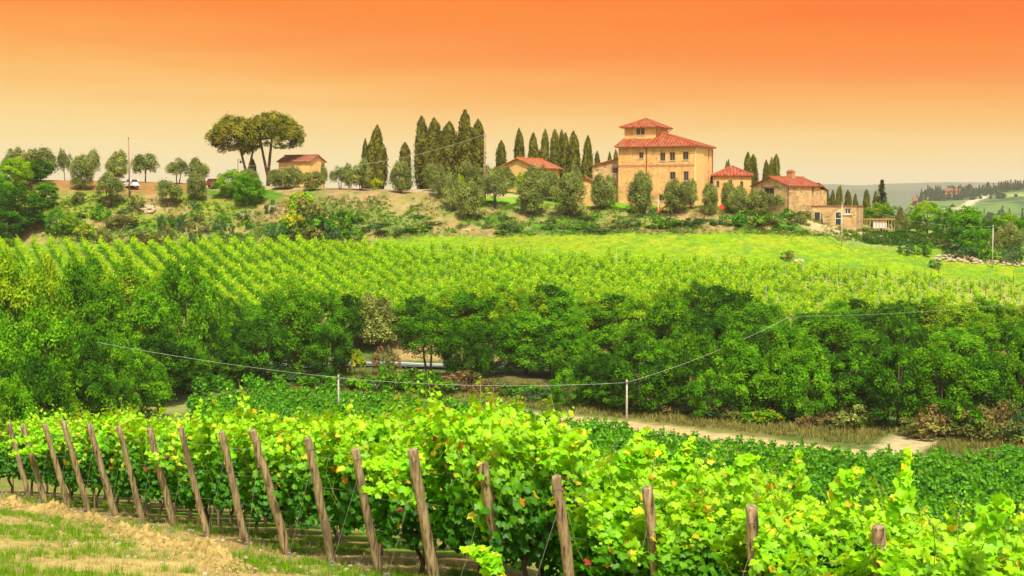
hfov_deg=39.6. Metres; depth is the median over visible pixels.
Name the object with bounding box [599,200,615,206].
bush
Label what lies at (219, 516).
grapevine
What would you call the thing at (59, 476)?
end post
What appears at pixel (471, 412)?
vine shoot
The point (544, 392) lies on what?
shrub
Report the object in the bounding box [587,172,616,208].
olive tree
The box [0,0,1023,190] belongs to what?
sky
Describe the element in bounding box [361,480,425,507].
vine shoot
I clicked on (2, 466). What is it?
grapevine
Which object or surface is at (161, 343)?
broadleaf tree
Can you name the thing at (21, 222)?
broadleaf tree
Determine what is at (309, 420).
grapevine
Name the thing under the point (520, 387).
shrub
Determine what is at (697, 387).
broadleaf tree
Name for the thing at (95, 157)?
olive tree
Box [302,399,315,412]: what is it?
valley grapevine
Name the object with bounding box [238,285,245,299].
hillside grapevine
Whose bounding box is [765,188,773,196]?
window
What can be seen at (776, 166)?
cypress tree
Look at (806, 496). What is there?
grapevine
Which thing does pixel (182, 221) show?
bush
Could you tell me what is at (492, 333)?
broadleaf tree
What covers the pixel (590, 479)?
grapevine
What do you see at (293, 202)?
bush
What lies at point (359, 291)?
hillside grapevine
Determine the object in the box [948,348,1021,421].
broadleaf tree
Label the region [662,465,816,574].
grapevine
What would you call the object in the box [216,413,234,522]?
grapevine
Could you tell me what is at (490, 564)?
vine shoot
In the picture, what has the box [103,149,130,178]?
olive tree
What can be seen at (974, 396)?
broadleaf tree
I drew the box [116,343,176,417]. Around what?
broadleaf tree
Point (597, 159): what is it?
cypress tree
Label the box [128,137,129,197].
utility pole
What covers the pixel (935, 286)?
hillside grass
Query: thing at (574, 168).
olive tree
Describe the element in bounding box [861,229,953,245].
hedge
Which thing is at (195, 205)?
bush
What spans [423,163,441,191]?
olive tree
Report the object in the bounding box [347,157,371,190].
olive tree
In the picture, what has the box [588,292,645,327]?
broadleaf tree
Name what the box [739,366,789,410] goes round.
broadleaf tree
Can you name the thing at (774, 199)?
olive tree
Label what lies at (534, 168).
olive tree
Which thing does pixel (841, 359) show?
broadleaf tree
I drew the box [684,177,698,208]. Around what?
olive tree
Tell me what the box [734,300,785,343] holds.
broadleaf tree
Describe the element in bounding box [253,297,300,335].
broadleaf tree
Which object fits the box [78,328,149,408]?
broadleaf tree
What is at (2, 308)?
broadleaf tree
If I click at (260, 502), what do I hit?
grapevine
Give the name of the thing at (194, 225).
bush
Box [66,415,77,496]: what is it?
grapevine
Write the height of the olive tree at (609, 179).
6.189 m
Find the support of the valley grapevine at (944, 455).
on the ground at (808, 246)
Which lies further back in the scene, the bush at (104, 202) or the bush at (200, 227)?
the bush at (104, 202)
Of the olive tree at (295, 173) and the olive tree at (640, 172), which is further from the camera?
the olive tree at (295, 173)
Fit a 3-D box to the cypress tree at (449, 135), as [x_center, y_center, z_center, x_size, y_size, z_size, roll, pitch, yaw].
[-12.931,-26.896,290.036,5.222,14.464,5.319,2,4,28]
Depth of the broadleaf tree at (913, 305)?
174.48 m
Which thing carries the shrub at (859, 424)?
on the ground at (808, 246)
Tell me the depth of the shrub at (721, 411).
130.46 m
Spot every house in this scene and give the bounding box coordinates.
[750,170,828,215]
[944,188,960,196]
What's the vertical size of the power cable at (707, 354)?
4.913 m
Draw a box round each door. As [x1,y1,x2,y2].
[814,212,820,221]
[835,212,841,224]
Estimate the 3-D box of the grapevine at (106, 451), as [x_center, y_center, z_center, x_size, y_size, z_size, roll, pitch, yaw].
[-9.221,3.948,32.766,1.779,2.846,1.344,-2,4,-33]
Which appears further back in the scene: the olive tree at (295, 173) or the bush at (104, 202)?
the olive tree at (295, 173)
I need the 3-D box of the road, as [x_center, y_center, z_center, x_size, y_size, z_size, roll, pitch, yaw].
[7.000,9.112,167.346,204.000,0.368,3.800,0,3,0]
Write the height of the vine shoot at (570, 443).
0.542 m
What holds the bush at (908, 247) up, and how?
on the ground at (808, 246)
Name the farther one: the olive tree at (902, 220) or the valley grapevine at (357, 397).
the olive tree at (902, 220)
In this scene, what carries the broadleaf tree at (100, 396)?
on the ground at (808, 246)
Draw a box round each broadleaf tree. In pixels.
[0,156,35,188]
[0,177,14,205]
[0,185,47,226]
[0,209,29,238]
[0,249,48,370]
[0,260,20,330]
[0,314,43,433]
[0,347,73,430]
[0,370,40,432]
[3,238,15,247]
[11,158,53,183]
[11,300,84,419]
[12,213,51,226]
[12,251,78,330]
[29,181,59,206]
[36,367,82,424]
[43,204,64,234]
[48,317,109,418]
[51,249,97,335]
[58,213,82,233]
[67,359,121,418]
[75,274,134,368]
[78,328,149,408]
[81,247,126,307]
[90,372,142,417]
[94,254,169,341]
[110,285,177,395]
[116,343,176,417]
[131,267,183,331]
[134,324,201,404]
[148,252,225,364]
[157,341,217,392]
[174,373,212,392]
[187,299,240,363]
[207,347,265,385]
[209,169,244,196]
[209,330,258,383]
[213,296,246,328]
[229,312,292,383]
[231,173,268,204]
[236,304,260,327]
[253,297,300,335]
[260,272,327,336]
[266,283,328,374]
[298,321,354,375]
[299,287,351,350]
[326,291,371,348]
[375,304,418,337]
[385,295,443,343]
[398,309,455,376]
[420,288,480,334]
[437,317,491,384]
[438,290,497,324]
[456,319,520,375]
[463,278,514,331]
[491,283,551,345]
[498,310,550,374]
[527,281,570,321]
[530,319,584,376]
[540,285,592,334]
[540,312,601,376]
[548,367,592,408]
[557,295,616,330]
[569,350,617,407]
[584,323,636,377]
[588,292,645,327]
[597,378,640,411]
[607,340,673,414]
[609,292,665,340]
[611,320,662,373]
[641,375,690,412]
[644,281,689,336]
[644,291,692,369]
[651,329,718,406]
[660,313,717,372]
[679,279,718,330]
[685,367,742,418]
[689,283,739,319]
[693,309,749,370]
[702,323,776,412]
[707,288,762,334]
[716,324,773,385]
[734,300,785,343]
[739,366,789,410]
[757,315,809,412]
[759,316,812,360]
[760,309,809,328]
[772,330,839,420]
[774,400,808,420]
[788,311,826,336]
[797,334,837,377]
[805,310,862,374]
[807,380,840,417]
[816,350,883,421]
[822,298,866,349]
[837,296,876,331]
[842,372,896,423]
[851,328,885,369]
[860,344,936,429]
[862,302,920,346]
[863,202,898,229]
[876,317,931,381]
[884,299,930,331]
[890,381,943,425]
[896,336,977,432]
[901,332,935,376]
[907,201,945,232]
[907,214,921,230]
[908,296,959,335]
[925,326,993,379]
[930,207,956,234]
[933,302,999,347]
[941,379,988,425]
[945,205,991,249]
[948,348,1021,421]
[949,321,1007,363]
[957,296,1006,328]
[972,217,1004,243]
[987,320,1023,360]
[987,328,1023,422]
[990,303,1023,327]
[992,211,1023,230]
[1010,216,1023,234]
[1010,313,1023,331]
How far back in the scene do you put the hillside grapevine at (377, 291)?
189.07 m
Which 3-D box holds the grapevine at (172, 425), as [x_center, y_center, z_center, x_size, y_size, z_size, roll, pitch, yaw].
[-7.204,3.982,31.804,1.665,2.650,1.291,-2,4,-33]
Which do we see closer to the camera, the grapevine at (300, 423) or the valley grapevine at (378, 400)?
the grapevine at (300, 423)
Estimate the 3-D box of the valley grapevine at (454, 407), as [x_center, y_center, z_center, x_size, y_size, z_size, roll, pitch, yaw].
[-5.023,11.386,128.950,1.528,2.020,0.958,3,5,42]
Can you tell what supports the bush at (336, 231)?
on the ground at (808, 246)
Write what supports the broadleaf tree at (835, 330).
on the ground at (808, 246)
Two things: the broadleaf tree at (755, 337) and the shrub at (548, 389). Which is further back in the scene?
the broadleaf tree at (755, 337)
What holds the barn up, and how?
on the ground at (808, 246)
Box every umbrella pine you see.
[203,111,262,169]
[234,108,306,185]
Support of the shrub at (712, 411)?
on the ground at (808, 246)
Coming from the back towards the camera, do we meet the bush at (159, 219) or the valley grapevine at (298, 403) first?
the bush at (159, 219)
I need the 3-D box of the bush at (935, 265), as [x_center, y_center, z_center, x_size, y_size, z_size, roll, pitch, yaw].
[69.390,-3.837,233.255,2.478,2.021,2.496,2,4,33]
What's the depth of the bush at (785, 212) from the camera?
253.56 m
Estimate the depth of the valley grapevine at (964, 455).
100.41 m
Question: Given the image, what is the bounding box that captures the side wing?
[711,165,753,205]
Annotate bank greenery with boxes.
[6,195,1022,252]
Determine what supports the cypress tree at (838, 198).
on the ground at (808, 246)
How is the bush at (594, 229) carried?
on the ground at (808, 246)
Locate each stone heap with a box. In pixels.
[132,203,155,213]
[793,259,803,262]
[933,254,983,264]
[980,256,1023,266]
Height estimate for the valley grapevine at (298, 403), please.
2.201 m
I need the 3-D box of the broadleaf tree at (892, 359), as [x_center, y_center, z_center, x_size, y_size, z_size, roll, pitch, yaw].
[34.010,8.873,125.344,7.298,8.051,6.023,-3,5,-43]
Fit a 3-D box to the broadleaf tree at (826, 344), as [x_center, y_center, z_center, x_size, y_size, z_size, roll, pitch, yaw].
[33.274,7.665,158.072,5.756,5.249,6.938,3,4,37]
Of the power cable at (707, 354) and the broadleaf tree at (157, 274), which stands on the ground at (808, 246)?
the broadleaf tree at (157, 274)
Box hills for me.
[904,188,1023,230]
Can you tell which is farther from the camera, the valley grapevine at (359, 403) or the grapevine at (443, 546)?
the valley grapevine at (359, 403)
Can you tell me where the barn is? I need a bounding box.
[276,154,326,186]
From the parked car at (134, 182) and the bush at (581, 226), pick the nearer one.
the bush at (581, 226)
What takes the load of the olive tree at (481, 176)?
on the ground at (808, 246)
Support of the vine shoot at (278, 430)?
attached to the grapevine at (297, 466)
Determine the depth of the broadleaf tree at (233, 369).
150.18 m
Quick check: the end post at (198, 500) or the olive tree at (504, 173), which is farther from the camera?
the olive tree at (504, 173)
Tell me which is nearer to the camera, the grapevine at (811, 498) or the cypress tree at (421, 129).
the grapevine at (811, 498)
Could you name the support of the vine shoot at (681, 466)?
attached to the grapevine at (692, 533)
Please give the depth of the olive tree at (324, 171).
274.82 m
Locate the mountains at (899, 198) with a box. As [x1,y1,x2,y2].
[828,189,934,226]
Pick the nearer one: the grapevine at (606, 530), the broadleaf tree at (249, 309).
the grapevine at (606, 530)
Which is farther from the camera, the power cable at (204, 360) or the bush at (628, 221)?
the bush at (628, 221)
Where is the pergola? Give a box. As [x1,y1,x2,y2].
[863,218,894,230]
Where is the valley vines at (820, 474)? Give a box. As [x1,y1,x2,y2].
[182,370,1023,552]
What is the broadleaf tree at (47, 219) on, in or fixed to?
on the ground at (808, 246)
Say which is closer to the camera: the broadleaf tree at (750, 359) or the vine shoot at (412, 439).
the vine shoot at (412, 439)
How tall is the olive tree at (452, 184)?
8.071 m
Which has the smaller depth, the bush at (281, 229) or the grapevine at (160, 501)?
the grapevine at (160, 501)
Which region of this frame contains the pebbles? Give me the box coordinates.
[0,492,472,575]
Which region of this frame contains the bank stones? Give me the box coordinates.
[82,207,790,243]
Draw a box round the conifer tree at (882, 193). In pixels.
[875,179,890,227]
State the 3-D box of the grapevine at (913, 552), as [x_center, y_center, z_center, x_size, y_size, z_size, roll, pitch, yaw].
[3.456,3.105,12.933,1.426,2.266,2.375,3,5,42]
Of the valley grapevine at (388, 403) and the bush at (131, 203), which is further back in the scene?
the bush at (131, 203)
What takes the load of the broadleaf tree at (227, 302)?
on the ground at (808, 246)
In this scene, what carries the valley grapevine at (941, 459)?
on the ground at (808, 246)
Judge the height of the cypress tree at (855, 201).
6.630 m
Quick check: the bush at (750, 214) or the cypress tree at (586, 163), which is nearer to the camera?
the bush at (750, 214)
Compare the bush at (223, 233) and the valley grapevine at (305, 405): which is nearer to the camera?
the valley grapevine at (305, 405)
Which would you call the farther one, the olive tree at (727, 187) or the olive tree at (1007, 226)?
the olive tree at (727, 187)
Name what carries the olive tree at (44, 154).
on the ground at (808, 246)
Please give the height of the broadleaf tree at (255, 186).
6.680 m
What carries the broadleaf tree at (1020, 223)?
on the ground at (808, 246)
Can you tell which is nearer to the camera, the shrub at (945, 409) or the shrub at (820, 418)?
the shrub at (945, 409)
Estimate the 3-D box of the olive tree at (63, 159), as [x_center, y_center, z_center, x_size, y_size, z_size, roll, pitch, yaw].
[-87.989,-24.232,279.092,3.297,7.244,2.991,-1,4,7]
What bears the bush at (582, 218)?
on the ground at (808, 246)
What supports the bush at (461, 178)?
on the ground at (808, 246)
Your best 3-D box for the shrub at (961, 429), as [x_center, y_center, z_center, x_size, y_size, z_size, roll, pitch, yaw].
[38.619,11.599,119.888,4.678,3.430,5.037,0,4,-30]
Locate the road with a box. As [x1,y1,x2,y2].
[193,363,1021,367]
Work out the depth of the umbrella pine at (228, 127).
280.63 m
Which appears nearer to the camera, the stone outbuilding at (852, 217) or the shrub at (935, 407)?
the shrub at (935, 407)
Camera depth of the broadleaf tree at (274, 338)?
151.14 m
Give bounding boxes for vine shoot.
[5,430,59,443]
[8,442,58,455]
[24,414,39,446]
[90,415,115,447]
[184,398,202,446]
[228,418,248,458]
[264,417,294,461]
[333,426,359,472]
[361,448,423,478]
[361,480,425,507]
[398,413,434,459]
[459,542,505,575]
[461,402,477,458]
[467,456,498,541]
[511,413,530,444]
[535,429,557,477]
[552,431,581,474]
[612,426,650,481]
[619,440,666,469]
[660,435,697,490]
[719,452,759,495]
[731,508,776,548]
[780,450,812,512]
[827,466,864,511]
[865,520,907,575]
[884,447,917,524]
[970,493,1015,550]
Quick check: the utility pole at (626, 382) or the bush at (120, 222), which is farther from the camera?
the bush at (120, 222)
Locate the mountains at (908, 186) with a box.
[822,181,1022,190]
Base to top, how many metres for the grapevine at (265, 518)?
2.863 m
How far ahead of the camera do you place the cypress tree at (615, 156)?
304.87 m
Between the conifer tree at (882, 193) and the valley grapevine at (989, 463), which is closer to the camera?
the valley grapevine at (989, 463)
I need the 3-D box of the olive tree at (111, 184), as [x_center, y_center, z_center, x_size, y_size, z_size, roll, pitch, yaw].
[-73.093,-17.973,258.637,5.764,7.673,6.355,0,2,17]
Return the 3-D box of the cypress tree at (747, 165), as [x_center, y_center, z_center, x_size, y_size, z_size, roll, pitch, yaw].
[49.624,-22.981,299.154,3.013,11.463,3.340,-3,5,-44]
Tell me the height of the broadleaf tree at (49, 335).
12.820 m
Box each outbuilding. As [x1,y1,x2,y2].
[577,177,598,205]
[810,205,863,230]
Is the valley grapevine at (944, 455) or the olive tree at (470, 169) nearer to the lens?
the valley grapevine at (944, 455)
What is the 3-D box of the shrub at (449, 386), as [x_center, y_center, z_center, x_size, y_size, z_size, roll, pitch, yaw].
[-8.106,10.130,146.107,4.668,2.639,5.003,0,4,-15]
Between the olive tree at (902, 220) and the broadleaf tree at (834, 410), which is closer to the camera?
the broadleaf tree at (834, 410)
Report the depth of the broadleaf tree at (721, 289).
174.43 m
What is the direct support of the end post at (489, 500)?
on the ground at (808, 246)
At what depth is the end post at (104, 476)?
30.63 m
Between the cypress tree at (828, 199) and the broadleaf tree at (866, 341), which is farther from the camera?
the cypress tree at (828, 199)
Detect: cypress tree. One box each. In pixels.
[250,158,256,170]
[361,138,367,188]
[364,124,389,188]
[398,142,412,178]
[412,115,427,188]
[417,117,447,188]
[442,121,457,188]
[453,109,477,182]
[472,119,486,185]
[495,140,506,167]
[513,128,524,158]
[527,132,539,157]
[539,129,549,161]
[548,129,561,176]
[558,132,568,191]
[559,129,563,151]
[565,130,581,172]
[581,135,593,179]
[594,151,599,163]
[613,149,617,158]
[744,151,754,188]
[751,154,758,182]
[762,159,770,179]
[769,157,773,175]
[771,154,780,175]
[827,191,829,204]
[829,190,836,204]
[835,187,841,204]
[839,185,842,204]
[843,190,852,204]
[853,193,858,204]
[862,189,870,224]
[871,191,877,206]
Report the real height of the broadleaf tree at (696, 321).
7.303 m
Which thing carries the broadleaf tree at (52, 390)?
on the ground at (808, 246)
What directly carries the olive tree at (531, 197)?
on the ground at (808, 246)
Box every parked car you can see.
[123,179,138,187]
[206,179,226,186]
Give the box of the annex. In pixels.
[590,158,617,201]
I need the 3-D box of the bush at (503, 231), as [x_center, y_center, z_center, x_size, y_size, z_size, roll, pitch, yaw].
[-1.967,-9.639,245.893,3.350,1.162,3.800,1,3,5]
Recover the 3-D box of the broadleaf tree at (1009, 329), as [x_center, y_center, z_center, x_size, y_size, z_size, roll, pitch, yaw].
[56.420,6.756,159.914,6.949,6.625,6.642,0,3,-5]
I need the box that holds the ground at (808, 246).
[0,180,1023,575]
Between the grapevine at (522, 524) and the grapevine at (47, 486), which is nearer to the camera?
the grapevine at (522, 524)
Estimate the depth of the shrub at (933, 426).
119.33 m
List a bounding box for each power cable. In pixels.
[12,325,336,377]
[147,137,475,167]
[347,378,609,385]
[630,320,782,381]
[832,302,1018,315]
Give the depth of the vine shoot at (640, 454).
16.12 m
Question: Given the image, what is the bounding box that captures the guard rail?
[272,362,692,368]
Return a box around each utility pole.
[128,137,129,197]
[337,375,339,404]
[484,133,485,199]
[625,380,628,426]
[841,202,842,246]
[992,225,993,267]
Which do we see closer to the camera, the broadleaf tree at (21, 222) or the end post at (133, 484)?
the end post at (133, 484)
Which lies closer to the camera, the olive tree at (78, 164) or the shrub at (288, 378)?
the shrub at (288, 378)
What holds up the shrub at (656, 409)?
on the ground at (808, 246)
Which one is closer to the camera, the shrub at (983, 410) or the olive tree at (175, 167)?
the shrub at (983, 410)
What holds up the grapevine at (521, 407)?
on the ground at (808, 246)
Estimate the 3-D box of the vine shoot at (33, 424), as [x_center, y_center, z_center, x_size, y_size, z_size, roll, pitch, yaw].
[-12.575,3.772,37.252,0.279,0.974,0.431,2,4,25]
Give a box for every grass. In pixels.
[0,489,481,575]
[0,492,495,575]
[3,193,1023,257]
[8,248,1023,338]
[227,368,1023,457]
[346,230,1023,284]
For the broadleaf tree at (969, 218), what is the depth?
241.05 m
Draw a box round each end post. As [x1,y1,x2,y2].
[1,423,30,498]
[16,424,48,502]
[39,423,71,507]
[58,420,91,511]
[81,423,119,516]
[107,425,145,523]
[137,428,177,528]
[168,426,210,536]
[204,431,249,544]
[244,429,291,554]
[286,437,336,562]
[329,447,383,573]
[384,447,439,575]
[461,461,507,575]
[537,474,574,575]
[634,486,659,575]
[743,504,762,575]
[872,524,886,575]
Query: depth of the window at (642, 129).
266.67 m
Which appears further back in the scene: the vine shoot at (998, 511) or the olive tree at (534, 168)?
the olive tree at (534, 168)
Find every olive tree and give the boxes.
[0,147,25,175]
[19,147,58,180]
[56,147,72,179]
[67,155,95,188]
[80,149,100,180]
[93,168,125,207]
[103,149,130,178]
[130,153,159,181]
[154,179,182,206]
[164,157,190,183]
[185,171,207,199]
[187,156,209,176]
[243,167,259,186]
[267,169,277,185]
[271,169,294,189]
[284,163,303,186]
[300,171,325,190]
[320,161,327,187]
[328,164,349,189]
[343,162,353,187]
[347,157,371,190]
[349,291,402,350]
[387,160,413,192]
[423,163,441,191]
[429,163,446,199]
[440,170,460,211]
[455,158,479,183]
[455,177,485,218]
[477,164,500,188]
[480,168,513,208]
[498,164,516,188]
[514,170,549,214]
[522,164,546,195]
[538,171,560,200]
[549,167,588,216]
[571,163,582,179]
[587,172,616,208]
[605,174,617,201]
[623,174,654,214]
[634,169,651,209]
[658,177,694,213]
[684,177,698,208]
[701,183,718,214]
[719,181,736,210]
[726,184,749,212]
[745,187,769,214]
[762,190,772,205]
[768,194,786,205]
[894,205,911,236]
[989,226,1006,255]
[1001,222,1023,259]
[1003,222,1017,249]
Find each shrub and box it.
[256,373,300,384]
[275,372,305,385]
[293,372,322,383]
[295,372,346,390]
[336,376,357,388]
[340,347,366,375]
[347,372,382,391]
[365,380,384,391]
[371,346,401,372]
[377,363,411,393]
[379,367,427,387]
[388,368,439,392]
[411,374,453,395]
[436,381,465,392]
[439,369,492,392]
[461,381,502,394]
[495,382,520,392]
[498,383,541,395]
[514,388,555,401]
[538,387,566,401]
[609,399,650,409]
[624,398,671,412]
[658,399,690,412]
[681,402,721,411]
[700,404,740,419]
[705,406,739,419]
[725,405,759,420]
[739,407,785,423]
[748,409,785,423]
[753,406,790,419]
[776,411,803,422]
[795,414,825,427]
[800,412,828,425]
[811,411,833,425]
[824,414,861,429]
[835,402,876,427]
[844,413,877,428]
[896,415,933,434]
[899,415,960,438]
[911,402,950,438]
[939,403,966,436]
[946,396,984,438]
[949,405,1000,441]
[976,400,1006,435]
[978,420,1023,443]
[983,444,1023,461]
[985,385,1023,422]
[985,399,1023,437]
[1002,406,1023,442]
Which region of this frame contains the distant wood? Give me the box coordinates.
[910,180,1023,230]
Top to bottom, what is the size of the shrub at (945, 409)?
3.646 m
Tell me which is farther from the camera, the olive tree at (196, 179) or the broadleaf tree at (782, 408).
the olive tree at (196, 179)
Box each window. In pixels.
[612,167,617,173]
[639,152,643,158]
[640,128,644,135]
[659,152,665,161]
[670,152,675,160]
[670,172,674,179]
[682,152,687,160]
[684,171,688,180]
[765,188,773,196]
[844,208,850,214]
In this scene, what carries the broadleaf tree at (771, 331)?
on the ground at (808, 246)
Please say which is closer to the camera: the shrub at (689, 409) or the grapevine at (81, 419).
the grapevine at (81, 419)
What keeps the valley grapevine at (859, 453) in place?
on the ground at (808, 246)
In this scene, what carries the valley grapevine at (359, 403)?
on the ground at (808, 246)
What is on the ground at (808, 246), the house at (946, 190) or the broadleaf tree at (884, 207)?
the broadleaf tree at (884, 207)
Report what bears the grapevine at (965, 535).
on the ground at (808, 246)
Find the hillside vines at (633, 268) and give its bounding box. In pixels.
[0,231,1023,323]
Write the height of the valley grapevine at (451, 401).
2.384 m
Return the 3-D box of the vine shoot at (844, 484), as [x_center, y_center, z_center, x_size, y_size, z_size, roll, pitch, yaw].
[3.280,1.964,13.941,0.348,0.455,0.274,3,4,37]
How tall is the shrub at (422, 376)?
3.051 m
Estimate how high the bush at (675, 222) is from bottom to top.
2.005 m
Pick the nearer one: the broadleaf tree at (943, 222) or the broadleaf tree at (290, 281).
the broadleaf tree at (290, 281)
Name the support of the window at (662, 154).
in the villa
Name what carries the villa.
on the ground at (808, 246)
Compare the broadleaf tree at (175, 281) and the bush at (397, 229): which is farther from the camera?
the bush at (397, 229)
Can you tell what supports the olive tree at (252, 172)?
on the ground at (808, 246)
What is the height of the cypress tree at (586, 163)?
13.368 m
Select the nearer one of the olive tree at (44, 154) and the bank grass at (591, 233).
the bank grass at (591, 233)
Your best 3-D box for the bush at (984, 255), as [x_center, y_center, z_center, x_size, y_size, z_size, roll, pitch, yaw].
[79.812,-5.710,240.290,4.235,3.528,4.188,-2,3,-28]
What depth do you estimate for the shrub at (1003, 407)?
120.04 m
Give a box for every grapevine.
[0,403,66,494]
[0,416,20,492]
[24,406,71,493]
[25,416,75,497]
[40,413,94,502]
[42,403,108,501]
[59,406,145,508]
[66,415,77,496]
[67,395,145,512]
[89,411,106,499]
[95,398,195,488]
[108,410,174,517]
[127,400,204,512]
[141,415,240,529]
[147,407,172,507]
[148,417,189,514]
[151,407,218,518]
[188,380,286,537]
[189,425,226,525]
[199,406,230,512]
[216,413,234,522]
[222,406,302,531]
[224,396,234,408]
[224,400,281,527]
[226,405,353,522]
[230,394,241,410]
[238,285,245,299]
[240,286,247,301]
[249,399,261,411]
[255,280,260,299]
[257,284,263,298]
[264,406,312,537]
[265,419,365,555]
[282,398,295,408]
[292,397,305,412]
[293,395,372,544]
[295,398,371,541]
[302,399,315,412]
[303,394,315,412]
[309,393,322,409]
[316,393,414,565]
[318,396,331,409]
[335,418,461,575]
[339,398,347,411]
[346,394,359,408]
[347,397,362,409]
[351,397,450,555]
[355,284,362,296]
[357,395,366,405]
[361,410,386,548]
[371,397,385,410]
[374,285,379,300]
[375,370,464,546]
[381,397,396,411]
[390,285,394,295]
[393,284,400,296]
[393,376,535,575]
[403,397,414,405]
[409,397,423,411]
[410,285,416,296]
[432,479,489,574]
[436,393,447,407]
[439,400,451,410]
[445,394,591,575]
[446,393,461,411]
[452,403,462,411]
[455,398,467,407]
[477,397,485,407]
[496,440,600,575]
[512,389,590,575]
[539,436,650,575]
[547,456,684,575]
[557,430,679,573]
[579,282,586,294]
[618,464,784,575]
[633,443,720,490]
[643,483,724,573]
[648,457,714,507]
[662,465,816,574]
[664,445,783,509]
[696,444,811,501]
[704,468,766,492]
[710,469,871,575]
[758,491,816,511]
[761,470,820,510]
[777,501,1008,575]
[785,441,794,451]
[796,438,817,451]
[799,298,805,309]
[806,477,939,575]
[807,496,887,521]
[809,298,814,307]
[818,489,865,513]
[825,444,841,457]
[838,446,853,462]
[847,484,929,523]
[855,449,870,459]
[874,448,891,457]
[899,490,965,541]
[903,497,1023,575]
[905,520,996,555]
[912,450,922,462]
[914,448,936,470]
[921,457,940,477]
[924,506,976,541]
[929,445,949,458]
[931,450,952,468]
[934,452,959,480]
[948,452,962,464]
[952,464,972,484]
[954,457,968,479]
[962,445,986,465]
[966,455,986,472]
[970,458,992,485]
[975,470,999,494]
[979,453,999,473]
[983,456,1003,477]
[986,470,1004,485]
[992,451,1012,475]
[994,477,1018,494]
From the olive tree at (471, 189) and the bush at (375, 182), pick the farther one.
the bush at (375, 182)
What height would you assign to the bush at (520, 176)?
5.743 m
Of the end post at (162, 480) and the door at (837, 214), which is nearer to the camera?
the end post at (162, 480)
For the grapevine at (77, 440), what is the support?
on the ground at (808, 246)
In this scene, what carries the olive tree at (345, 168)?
on the ground at (808, 246)
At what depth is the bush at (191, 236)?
245.60 m
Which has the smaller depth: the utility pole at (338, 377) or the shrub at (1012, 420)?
the shrub at (1012, 420)
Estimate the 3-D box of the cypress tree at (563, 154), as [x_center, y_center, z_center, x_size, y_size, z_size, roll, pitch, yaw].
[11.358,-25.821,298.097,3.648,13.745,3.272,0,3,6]
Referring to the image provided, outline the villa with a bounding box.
[614,118,715,206]
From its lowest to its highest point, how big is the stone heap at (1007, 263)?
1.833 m
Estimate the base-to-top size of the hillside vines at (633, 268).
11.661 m
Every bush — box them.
[66,195,82,202]
[70,212,85,217]
[72,222,96,238]
[74,191,86,200]
[89,203,111,220]
[94,228,112,241]
[100,195,112,206]
[103,214,138,227]
[115,219,127,227]
[116,208,128,214]
[127,194,145,211]
[129,229,156,241]
[157,214,164,230]
[157,217,175,226]
[157,222,173,242]
[165,224,176,235]
[167,213,176,219]
[175,217,187,226]
[176,213,185,232]
[186,223,193,230]
[187,213,205,222]
[187,220,196,228]
[187,229,201,242]
[192,200,199,209]
[197,221,209,231]
[211,219,227,229]
[219,231,230,243]
[220,214,231,222]
[228,223,234,232]
[235,209,249,220]
[244,218,253,229]
[261,224,286,238]
[264,200,275,214]
[278,208,303,232]
[283,191,313,210]
[289,225,323,240]
[296,194,330,226]
[303,214,336,233]
[322,224,340,239]
[327,209,356,228]
[328,210,336,216]
[341,228,363,239]
[359,224,387,230]
[370,177,382,189]
[375,228,406,232]
[396,181,413,189]
[405,227,428,230]
[458,173,465,184]
[491,229,509,234]
[498,222,523,230]
[514,171,525,194]
[565,225,584,230]
[581,216,595,219]
[582,226,612,231]
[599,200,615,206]
[621,218,641,225]
[644,224,661,227]
[652,217,681,225]
[681,217,707,224]
[709,220,723,223]
[724,221,742,225]
[727,212,748,222]
[737,211,772,224]
[756,218,781,227]
[779,207,798,216]
[780,249,794,260]
[786,216,805,221]
[797,210,811,215]
[896,241,914,254]
[914,239,933,255]
[928,260,942,268]
[941,243,977,257]
[973,245,999,260]
[1000,241,1023,263]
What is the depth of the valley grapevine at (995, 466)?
97.08 m
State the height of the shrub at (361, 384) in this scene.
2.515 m
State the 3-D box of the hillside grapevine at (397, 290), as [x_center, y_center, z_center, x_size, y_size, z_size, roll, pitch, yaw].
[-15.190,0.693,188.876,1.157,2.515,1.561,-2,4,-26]
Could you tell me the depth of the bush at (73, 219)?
247.97 m
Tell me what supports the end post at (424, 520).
on the ground at (808, 246)
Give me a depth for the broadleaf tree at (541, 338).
157.57 m
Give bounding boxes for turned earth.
[0,495,259,573]
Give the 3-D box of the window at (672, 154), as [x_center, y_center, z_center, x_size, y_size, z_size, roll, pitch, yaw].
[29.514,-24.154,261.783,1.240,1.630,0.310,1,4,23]
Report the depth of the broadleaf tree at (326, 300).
171.15 m
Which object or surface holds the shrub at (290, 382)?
on the ground at (808, 246)
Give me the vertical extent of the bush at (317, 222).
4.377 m
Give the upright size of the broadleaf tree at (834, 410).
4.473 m
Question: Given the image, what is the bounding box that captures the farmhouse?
[497,157,562,191]
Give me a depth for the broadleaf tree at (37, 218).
248.16 m
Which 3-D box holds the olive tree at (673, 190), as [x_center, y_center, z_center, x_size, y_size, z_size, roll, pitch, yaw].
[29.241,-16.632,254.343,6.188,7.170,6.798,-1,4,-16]
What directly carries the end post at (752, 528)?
on the ground at (808, 246)
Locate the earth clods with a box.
[0,499,283,575]
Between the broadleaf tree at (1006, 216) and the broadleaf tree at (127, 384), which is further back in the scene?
the broadleaf tree at (1006, 216)
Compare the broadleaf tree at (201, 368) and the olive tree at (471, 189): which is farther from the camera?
the olive tree at (471, 189)
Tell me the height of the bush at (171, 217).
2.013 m

